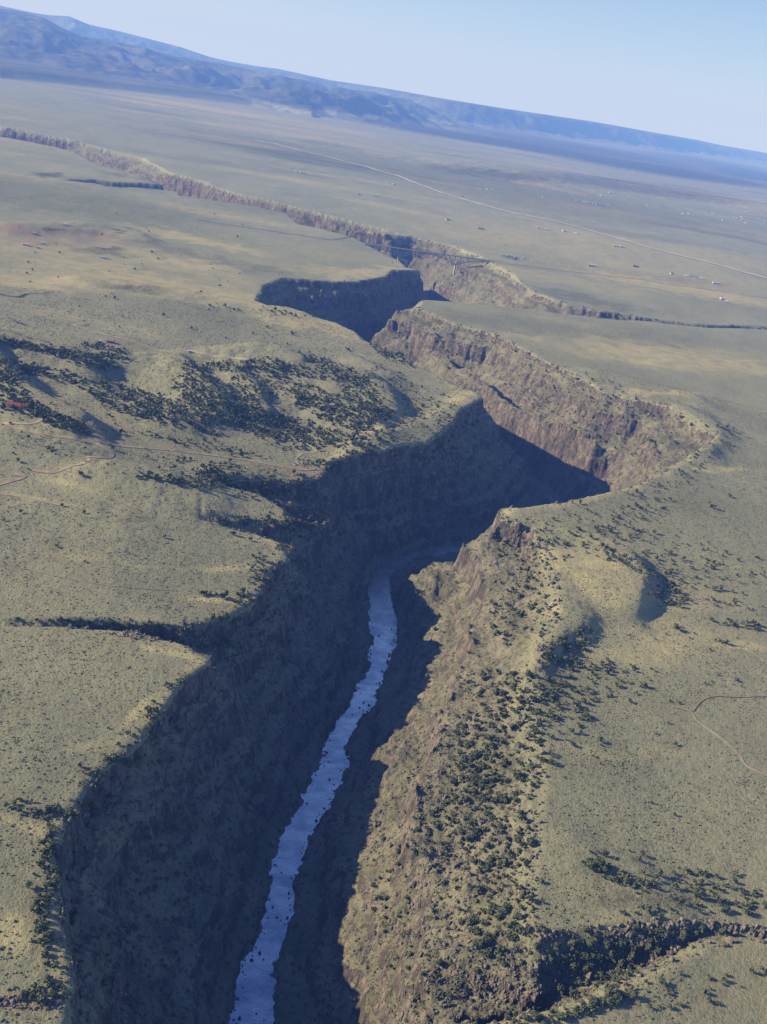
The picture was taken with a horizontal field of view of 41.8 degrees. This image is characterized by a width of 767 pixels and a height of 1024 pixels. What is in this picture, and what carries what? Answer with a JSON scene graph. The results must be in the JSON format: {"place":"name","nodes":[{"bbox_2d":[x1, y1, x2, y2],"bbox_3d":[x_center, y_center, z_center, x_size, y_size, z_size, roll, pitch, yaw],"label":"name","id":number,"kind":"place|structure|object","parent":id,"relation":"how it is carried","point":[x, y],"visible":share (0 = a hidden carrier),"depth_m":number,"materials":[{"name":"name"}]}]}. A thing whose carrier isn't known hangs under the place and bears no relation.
{"place":"outdoors","nodes":[
{"label":"outdoors","id":0,"kind":"place"},
{"bbox_2d":[0,466,26,484],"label":"dirt road","id":1,"kind":"structure","parent":0,"point":[11,472],"depth_m":1040.94,"materials":[{"name":"beige soil"}]},
{"bbox_2d":[3,409,42,423],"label":"dirt road","id":2,"kind":"structure","parent":0,"point":[39,417],"depth_m":1161.06,"materials":[{"name":"beige soil"}]},
{"bbox_2d":[0,493,71,505],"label":"track","id":3,"kind":"structure","parent":0,"point":[34,499],"depth_m":995.23,"materials":[{"name":"beige soil"}]},
{"bbox_2d":[29,455,90,472],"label":"dirt road","id":4,"kind":"structure","parent":0,"point":[88,459],"depth_m":1057.97,"materials":[{"name":"beige soil"}]},
{"bbox_2d":[2,564,179,590],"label":"track","id":5,"kind":"structure","parent":0,"point":[85,581],"depth_m":864.73,"materials":[{"name":"beige soil"}]},
{"bbox_2d":[86,441,113,457],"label":"dirt road","id":6,"kind":"structure","parent":0,"point":[107,449],"depth_m":1133.30,"materials":[{"name":"beige soil"}]},
{"bbox_2d":[35,80,172,125],"bbox_3d":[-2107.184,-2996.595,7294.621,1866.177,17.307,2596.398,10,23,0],"label":"track","id":7,"kind":"structure","parent":0,"point":[93,105],"depth_m":6956.93,"materials":[{"name":"beige soil"}]},
{"bbox_2d":[43,311,261,362],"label":"dirt road","id":8,"kind":"structure","parent":0,"point":[211,355],"depth_m":1575.75,"materials":[{"name":"beige soil"}]},
{"bbox_2d":[0,422,314,470],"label":"dirt road","id":9,"kind":"structure","parent":0,"point":[51,434],"depth_m":1160.50,"materials":[{"name":"beige soil"}]},
{"bbox_2d":[0,6,766,1023],"bbox_3d":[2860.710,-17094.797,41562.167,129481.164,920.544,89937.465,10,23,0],"label":"ground","id":10,"kind":"structure","parent":0,"point":[132,178],"depth_m":1112.36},
{"bbox_2d":[5,401,20,409],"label":"house","id":11,"kind":"structure","parent":10,"relation":"on","point":[9,403],"depth_m":1178.40,"materials":[{"name":"red metal"}]},
{"bbox_2d":[20,403,27,408],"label":"outbuilding","id":12,"kind":"structure","parent":10,"relation":"on","point":[24,405],"depth_m":1178.61,"materials":[{"name":"red metal"}]},
{"bbox_2d":[25,880,33,888],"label":"juniper tree","id":13,"kind":"object","parent":10,"relation":"on","point":[29,883],"visible":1,"depth_m":546.69,"materials":[{"name":"green plant"}]},
{"bbox_2d":[29,903,40,911],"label":"juniper tree","id":14,"kind":"object","parent":10,"relation":"on","point":[34,907],"visible":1,"depth_m":532.32,"materials":[{"name":"green plant"}]},
{"bbox_2d":[33,896,40,903],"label":"juniper tree","id":15,"kind":"object","parent":10,"relation":"on","point":[37,900],"visible":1,"depth_m":537.53,"materials":[{"name":"green plant"}]},
{"bbox_2d":[34,921,45,931],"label":"juniper tree","id":16,"kind":"object","parent":10,"relation":"on","point":[40,926],"visible":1,"depth_m":521.05,"materials":[{"name":"green plant"}]},
{"bbox_2d":[38,838,45,844],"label":"juniper tree","id":17,"kind":"object","parent":10,"relation":"on","point":[42,841],"visible":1,"depth_m":578.16,"materials":[{"name":"green plant"}]},
{"bbox_2d":[38,859,45,864],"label":"juniper tree","id":18,"kind":"object","parent":10,"relation":"on","point":[41,862],"visible":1,"depth_m":563.44,"materials":[{"name":"green plant"}]},
{"bbox_2d":[37,993,47,1001],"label":"juniper tree","id":19,"kind":"object","parent":10,"relation":"on","point":[40,997],"visible":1,"depth_m":484.61,"materials":[{"name":"green plant"}]},
{"bbox_2d":[41,948,49,955],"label":"juniper tree","id":20,"kind":"object","parent":10,"relation":"on","point":[45,952],"visible":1,"depth_m":509.21,"materials":[{"name":"green plant"}]},
{"bbox_2d":[43,882,50,889],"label":"juniper tree","id":21,"kind":"object","parent":10,"relation":"on","point":[46,885],"visible":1,"depth_m":548.43,"materials":[{"name":"green plant"}]},
{"bbox_2d":[43,892,50,897],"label":"juniper tree","id":22,"kind":"object","parent":10,"relation":"on","point":[48,894],"visible":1,"depth_m":541.94,"materials":[{"name":"green plant"}]},
{"bbox_2d":[44,804,51,811],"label":"juniper tree","id":23,"kind":"object","parent":10,"relation":"on","point":[47,808],"visible":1,"depth_m":604.05,"materials":[{"name":"green plant"}]},
{"bbox_2d":[43,929,53,939],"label":"juniper tree","id":24,"kind":"object","parent":10,"relation":"on","point":[47,933],"visible":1,"depth_m":518.04,"materials":[{"name":"green plant"}]},
{"bbox_2d":[45,830,53,838],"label":"juniper tree","id":25,"kind":"object","parent":10,"relation":"on","point":[49,834],"visible":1,"depth_m":583.96,"materials":[{"name":"green plant"}]},
{"bbox_2d":[46,841,57,849],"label":"juniper tree","id":26,"kind":"object","parent":10,"relation":"on","point":[49,845],"visible":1,"depth_m":576.73,"materials":[{"name":"green plant"}]},
{"bbox_2d":[51,877,58,884],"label":"juniper tree","id":27,"kind":"object","parent":10,"relation":"on","point":[54,881],"visible":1,"depth_m":552.55,"materials":[{"name":"green plant"}]},
{"bbox_2d":[63,810,71,816],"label":"juniper tree","id":28,"kind":"object","parent":10,"relation":"on","point":[67,812],"visible":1,"depth_m":605.32,"materials":[{"name":"green plant"}]},
{"bbox_2d":[74,617,81,623],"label":"juniper tree","id":29,"kind":"object","parent":10,"relation":"on","point":[78,620],"visible":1,"depth_m":804.47,"materials":[{"name":"green plant"}]},
{"bbox_2d":[106,339,114,343],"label":"house","id":30,"kind":"structure","parent":10,"relation":"on","point":[110,341],"depth_m":1562.19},
{"bbox_2d":[109,753,119,762],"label":"juniper tree","id":31,"kind":"object","parent":10,"relation":"on","point":[113,757],"visible":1,"depth_m":657.18,"materials":[{"name":"green plant"}]},
{"bbox_2d":[144,705,151,712],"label":"juniper tree","id":32,"kind":"object","parent":10,"relation":"on","point":[148,708],"visible":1,"depth_m":706.78,"materials":[{"name":"green plant"}]},
{"bbox_2d":[150,726,159,735],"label":"juniper tree","id":33,"kind":"object","parent":10,"relation":"on","point":[154,730],"visible":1,"depth_m":697.74,"materials":[{"name":"green plant"}]},
{"bbox_2d":[197,219,367,241],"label":"highway","id":34,"kind":"structure","parent":10,"relation":"on","point":[280,232],"depth_m":2871.13,"materials":[{"name":"grey asphalt"}]},
{"bbox_2d":[296,438,317,468],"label":"trail","id":35,"kind":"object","parent":10,"relation":"on","point":[299,465],"visible":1,"depth_m":1247.90,"materials":[{"name":"beige soil"}]},
{"bbox_2d":[229,536,477,1023],"bbox_3d":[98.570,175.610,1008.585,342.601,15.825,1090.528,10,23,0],"label":"bank boulders","id":36,"kind":"object","parent":10,"relation":"on","point":[287,917],"visible":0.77,"depth_m":851.77,"materials":[{"name":"stone"}]},
{"bbox_2d":[0,213,766,1023],"bbox_3d":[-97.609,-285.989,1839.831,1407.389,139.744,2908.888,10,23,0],"label":"juniper woodland","id":37,"kind":"object","parent":10,"relation":"on","point":[38,407],"visible":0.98,"depth_m":1037.68,"materials":[{"name":"green plant"}]},
{"bbox_2d":[0,287,766,1023],"bbox_3d":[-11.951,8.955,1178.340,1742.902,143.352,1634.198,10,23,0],"label":"sagebrush","id":38,"kind":"object","parent":10,"relation":"on","point":[362,649],"visible":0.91,"depth_m":879.43,"materials":[{"name":"green plant"}]},
{"bbox_2d":[0,272,766,1023],"bbox_3d":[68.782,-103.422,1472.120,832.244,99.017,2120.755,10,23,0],"label":"rock rubble","id":39,"kind":"object","parent":10,"relation":"on","point":[620,954],"visible":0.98,"depth_m":605.87,"materials":[{"name":"brown stone"}]},
{"bbox_2d":[9,179,766,1023],"bbox_3d":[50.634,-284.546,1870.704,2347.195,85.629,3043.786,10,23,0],"label":"caprock blocks","id":40,"kind":"structure","parent":10,"relation":"on","point":[523,891],"depth_m":790.79,"materials":[{"name":"brown stone"}]},
{"bbox_2d":[418,999,424,1009],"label":"juniper tree","id":41,"kind":"object","parent":10,"relation":"on","point":[422,1003],"visible":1,"depth_m":563.29,"materials":[{"name":"green plant"}]},
{"bbox_2d":[364,243,494,273],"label":"bridge","id":42,"kind":"structure","parent":10,"relation":"on","point":[429,252],"depth_m":2946.33,"materials":[{"name":"metal"}]},
{"bbox_2d":[434,959,443,965],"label":"juniper tree","id":43,"kind":"object","parent":10,"relation":"on","point":[440,962],"visible":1,"depth_m":580.92,"materials":[{"name":"green plant"}]},
{"bbox_2d":[450,779,456,785],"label":"juniper tree","id":44,"kind":"object","parent":10,"relation":"on","point":[453,782],"visible":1,"depth_m":724.78,"materials":[{"name":"green plant"}]},
{"bbox_2d":[458,917,464,925],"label":"juniper tree","id":45,"kind":"object","parent":10,"relation":"on","point":[460,921],"visible":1,"depth_m":604.00,"materials":[{"name":"green plant"}]},
{"bbox_2d":[460,794,467,802],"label":"juniper tree","id":46,"kind":"object","parent":10,"relation":"on","point":[464,797],"visible":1,"depth_m":701.36,"materials":[{"name":"green plant"}]},
{"bbox_2d":[465,833,471,841],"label":"juniper tree","id":47,"kind":"object","parent":10,"relation":"on","point":[468,837],"visible":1,"depth_m":665.28,"materials":[{"name":"green plant"}]},
{"bbox_2d":[469,915,478,923],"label":"juniper tree","id":48,"kind":"object","parent":10,"relation":"on","point":[473,918],"visible":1,"depth_m":598.91,"materials":[{"name":"green plant"}]},
{"bbox_2d":[474,885,481,891],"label":"juniper tree","id":49,"kind":"object","parent":10,"relation":"on","point":[478,888],"visible":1,"depth_m":619.82,"materials":[{"name":"green plant"}]},
{"bbox_2d":[474,928,481,934],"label":"juniper tree","id":50,"kind":"object","parent":10,"relation":"on","point":[477,931],"visible":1,"depth_m":588.85,"materials":[{"name":"green plant"}]},
{"bbox_2d":[477,937,487,946],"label":"juniper tree","id":51,"kind":"object","parent":10,"relation":"on","point":[482,941],"visible":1,"depth_m":581.19,"materials":[{"name":"green plant"}]},
{"bbox_2d":[482,983,489,989],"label":"juniper tree","id":52,"kind":"object","parent":10,"relation":"on","point":[486,986],"visible":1,"depth_m":567.05,"materials":[{"name":"green plant"}]},
{"bbox_2d":[493,911,501,918],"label":"juniper tree","id":53,"kind":"object","parent":10,"relation":"on","point":[497,915],"visible":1,"depth_m":593.74,"materials":[{"name":"green plant"}]},
{"bbox_2d":[494,1009,501,1017],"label":"juniper tree","id":54,"kind":"object","parent":10,"relation":"on","point":[499,1014],"visible":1,"depth_m":556.60,"materials":[{"name":"green plant"}]},
{"bbox_2d":[495,944,504,952],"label":"juniper tree","id":55,"kind":"object","parent":10,"relation":"on","point":[501,948],"visible":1,"depth_m":576.66,"materials":[{"name":"green plant"}]},
{"bbox_2d":[499,903,509,914],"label":"juniper tree","id":56,"kind":"object","parent":10,"relation":"on","point":[503,909],"visible":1,"depth_m":596.23,"materials":[{"name":"green plant"}]},
{"bbox_2d":[501,859,509,866],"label":"juniper tree","id":57,"kind":"object","parent":10,"relation":"on","point":[505,862],"visible":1,"depth_m":637.28,"materials":[{"name":"green plant"}]},
{"bbox_2d":[504,1012,510,1019],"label":"juniper tree","id":58,"kind":"object","parent":10,"relation":"on","point":[506,1016],"visible":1,"depth_m":522.16,"materials":[{"name":"green plant"}]},
{"bbox_2d":[506,932,514,940],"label":"juniper tree","id":59,"kind":"object","parent":10,"relation":"on","point":[510,936],"visible":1,"depth_m":580.84,"materials":[{"name":"green plant"}]},
{"bbox_2d":[513,769,522,777],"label":"juniper tree","id":60,"kind":"object","parent":10,"relation":"on","point":[517,773],"visible":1,"depth_m":719.30,"materials":[{"name":"green plant"}]},
{"bbox_2d":[515,912,523,919],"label":"juniper tree","id":61,"kind":"object","parent":10,"relation":"on","point":[519,915],"visible":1,"depth_m":589.85,"materials":[{"name":"green plant"}]},
{"bbox_2d":[515,924,526,934],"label":"juniper tree","id":62,"kind":"object","parent":10,"relation":"on","point":[519,929],"visible":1,"depth_m":581.60,"materials":[{"name":"green plant"}]},
{"bbox_2d":[518,814,526,820],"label":"juniper tree","id":63,"kind":"object","parent":10,"relation":"on","point":[522,817],"visible":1,"depth_m":671.03,"materials":[{"name":"green plant"}]},
{"bbox_2d":[525,894,533,901],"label":"juniper tree","id":64,"kind":"object","parent":10,"relation":"on","point":[530,897],"visible":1,"depth_m":600.15,"materials":[{"name":"green plant"}]},
{"bbox_2d":[526,836,534,845],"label":"juniper tree","id":65,"kind":"object","parent":10,"relation":"on","point":[530,841],"visible":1,"depth_m":646.17,"materials":[{"name":"green plant"}]},
{"bbox_2d":[533,1012,539,1021],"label":"juniper tree","id":66,"kind":"object","parent":10,"relation":"on","point":[536,1015],"visible":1,"depth_m":520.44,"materials":[{"name":"green plant"}]},
{"bbox_2d":[533,942,540,950],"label":"juniper tree","id":67,"kind":"object","parent":10,"relation":"on","point":[536,945],"visible":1,"depth_m":572.06,"materials":[{"name":"green plant"}]},
{"bbox_2d":[538,924,546,931],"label":"juniper tree","id":68,"kind":"object","parent":10,"relation":"on","point":[541,927],"visible":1,"depth_m":579.82,"materials":[{"name":"green plant"}]},
{"bbox_2d":[556,985,565,993],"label":"juniper tree","id":69,"kind":"object","parent":10,"relation":"on","point":[560,988],"visible":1,"depth_m":564.57,"materials":[{"name":"green plant"}]},
{"bbox_2d":[564,952,570,957],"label":"juniper tree","id":70,"kind":"object","parent":10,"relation":"on","point":[566,954],"visible":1,"depth_m":575.43,"materials":[{"name":"green plant"}]},
{"bbox_2d":[567,937,576,947],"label":"juniper tree","id":71,"kind":"object","parent":10,"relation":"on","point":[571,942],"visible":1,"depth_m":578.63,"materials":[{"name":"green plant"}]},
{"bbox_2d":[569,953,576,960],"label":"juniper tree","id":72,"kind":"object","parent":10,"relation":"on","point":[572,957],"visible":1,"depth_m":575.58,"materials":[{"name":"green plant"}]},
{"bbox_2d":[571,962,579,969],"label":"juniper tree","id":73,"kind":"object","parent":10,"relation":"on","point":[574,965],"visible":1,"depth_m":573.97,"materials":[{"name":"green plant"}]},
{"bbox_2d":[572,1004,580,1011],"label":"juniper tree","id":74,"kind":"object","parent":10,"relation":"on","point":[576,1007],"visible":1,"depth_m":530.38,"materials":[{"name":"green plant"}]},
{"bbox_2d":[579,951,591,960],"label":"juniper tree","id":75,"kind":"object","parent":10,"relation":"on","point":[584,953],"visible":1,"depth_m":577.75,"materials":[{"name":"green plant"}]},
{"bbox_2d":[586,938,593,946],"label":"juniper tree","id":76,"kind":"object","parent":10,"relation":"on","point":[590,942],"visible":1,"depth_m":582.28,"materials":[{"name":"green plant"}]},
{"bbox_2d":[585,860,595,869],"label":"juniper tree","id":77,"kind":"object","parent":10,"relation":"on","point":[592,865],"visible":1,"depth_m":627.49,"materials":[{"name":"green plant"}]},
{"bbox_2d":[586,1002,595,1008],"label":"juniper tree","id":78,"kind":"object","parent":10,"relation":"on","point":[589,1005],"visible":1,"depth_m":532.80,"materials":[{"name":"green plant"}]},
{"bbox_2d":[588,994,597,1003],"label":"juniper tree","id":79,"kind":"object","parent":10,"relation":"on","point":[591,997],"visible":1,"depth_m":535.88,"materials":[{"name":"green plant"}]},
{"bbox_2d":[593,857,600,866],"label":"juniper tree","id":80,"kind":"object","parent":10,"relation":"on","point":[597,860],"visible":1,"depth_m":630.58,"materials":[{"name":"green plant"}]},
{"bbox_2d":[595,954,602,962],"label":"juniper tree","id":81,"kind":"object","parent":10,"relation":"on","point":[599,957],"visible":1,"depth_m":579.37,"materials":[{"name":"green plant"}]},
{"bbox_2d":[599,857,605,867],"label":"juniper tree","id":82,"kind":"object","parent":10,"relation":"on","point":[602,862],"visible":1,"depth_m":630.72,"materials":[{"name":"green plant"}]},
{"bbox_2d":[604,984,612,995],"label":"juniper tree","id":83,"kind":"object","parent":10,"relation":"on","point":[608,992],"visible":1,"depth_m":543.38,"materials":[{"name":"green plant"}]},
{"bbox_2d":[606,996,613,1005],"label":"juniper tree","id":84,"kind":"object","parent":10,"relation":"on","point":[609,1001],"visible":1,"depth_m":537.72,"materials":[{"name":"green plant"}]},
{"bbox_2d":[607,984,618,994],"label":"juniper tree","id":85,"kind":"object","parent":10,"relation":"on","point":[612,989],"visible":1,"depth_m":543.99,"materials":[{"name":"green plant"}]},
{"bbox_2d":[612,992,622,1000],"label":"juniper tree","id":86,"kind":"object","parent":10,"relation":"on","point":[620,997],"visible":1,"depth_m":541.10,"materials":[{"name":"green plant"}]},
{"bbox_2d":[615,968,622,974],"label":"juniper tree","id":87,"kind":"object","parent":10,"relation":"on","point":[619,971],"visible":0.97,"depth_m":575.46,"materials":[{"name":"green plant"}]},
{"bbox_2d":[618,940,625,946],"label":"juniper tree","id":88,"kind":"object","parent":10,"relation":"on","point":[623,944],"visible":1,"depth_m":585.47,"materials":[{"name":"green plant"}]},
{"bbox_2d":[623,876,628,883],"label":"juniper tree","id":89,"kind":"object","parent":10,"relation":"on","point":[626,879],"visible":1,"depth_m":620.58,"materials":[{"name":"green plant"}]},
{"bbox_2d":[626,943,636,950],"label":"juniper tree","id":90,"kind":"object","parent":10,"relation":"on","point":[633,947],"visible":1,"depth_m":586.30,"materials":[{"name":"green plant"}]},
{"bbox_2d":[496,261,766,297],"bbox_3d":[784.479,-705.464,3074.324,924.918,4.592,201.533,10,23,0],"label":"highway","id":91,"kind":"structure","parent":10,"relation":"on","point":[624,277],"depth_m":3093.48,"materials":[{"name":"grey asphalt"}]},
{"bbox_2d":[627,950,637,958],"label":"juniper tree","id":92,"kind":"object","parent":10,"relation":"on","point":[633,954],"visible":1,"depth_m":584.26,"materials":[{"name":"green plant"}]},
{"bbox_2d":[628,990,637,998],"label":"juniper tree","id":93,"kind":"object","parent":10,"relation":"on","point":[633,994],"visible":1,"depth_m":544.23,"materials":[{"name":"green plant"}]},
{"bbox_2d":[631,923,638,932],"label":"juniper tree","id":94,"kind":"object","parent":10,"relation":"on","point":[635,927],"visible":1,"depth_m":590.63,"materials":[{"name":"green plant"}]},
{"bbox_2d":[645,941,652,949],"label":"juniper tree","id":95,"kind":"object","parent":10,"relation":"on","point":[650,946],"visible":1,"depth_m":587.86,"materials":[{"name":"green plant"}]},
{"bbox_2d":[651,946,660,954],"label":"juniper tree","id":96,"kind":"object","parent":10,"relation":"on","point":[656,949],"visible":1,"depth_m":587.54,"materials":[{"name":"green plant"}]},
{"bbox_2d":[656,869,663,876],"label":"juniper tree","id":97,"kind":"object","parent":10,"relation":"on","point":[659,872],"visible":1,"depth_m":634.83,"materials":[{"name":"green plant"}]},
{"bbox_2d":[658,976,666,983],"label":"juniper tree","id":98,"kind":"object","parent":10,"relation":"on","point":[661,980],"visible":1,"depth_m":556.41,"materials":[{"name":"green plant"}]},
{"bbox_2d":[657,928,668,937],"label":"juniper tree","id":99,"kind":"object","parent":10,"relation":"on","point":[664,933],"visible":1,"depth_m":592.56,"materials":[{"name":"green plant"}]},
{"bbox_2d":[692,887,702,896],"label":"juniper tree","id":100,"kind":"object","parent":10,"relation":"on","point":[697,892],"visible":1,"depth_m":624.18,"materials":[{"name":"green plant"}]},
{"bbox_2d":[742,906,750,913],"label":"juniper tree","id":101,"kind":"object","parent":10,"relation":"on","point":[746,909],"visible":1,"depth_m":618.03,"materials":[{"name":"green plant"}]},
{"bbox_2d":[0,0,766,152],"label":"sky","id":102,"kind":"structure","parent":0,"point":[691,69],"materials":[{"name":"blue"}]},
{"bbox_2d":[228,476,563,1023],"bbox_3d":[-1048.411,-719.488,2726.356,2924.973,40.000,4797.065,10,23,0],"label":"river","id":103,"kind":"structure","parent":0,"point":[257,989],"depth_m":815.49,"materials":[{"name":"liquid"}]},
{"bbox_2d":[254,139,766,277],"bbox_3d":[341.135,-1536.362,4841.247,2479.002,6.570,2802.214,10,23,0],"label":"road","id":104,"kind":"structure","parent":0,"point":[528,215],"depth_m":4400.48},
{"bbox_2d":[671,705,766,776],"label":"dirt road","id":105,"kind":"structure","parent":0,"point":[723,740],"depth_m":790.63,"materials":[{"name":"beige soil"}]},
{"bbox_2d":[692,695,766,710],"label":"dirt road","id":106,"kind":"structure","parent":0,"point":[697,704],"depth_m":853.18,"materials":[{"name":"beige soil"}]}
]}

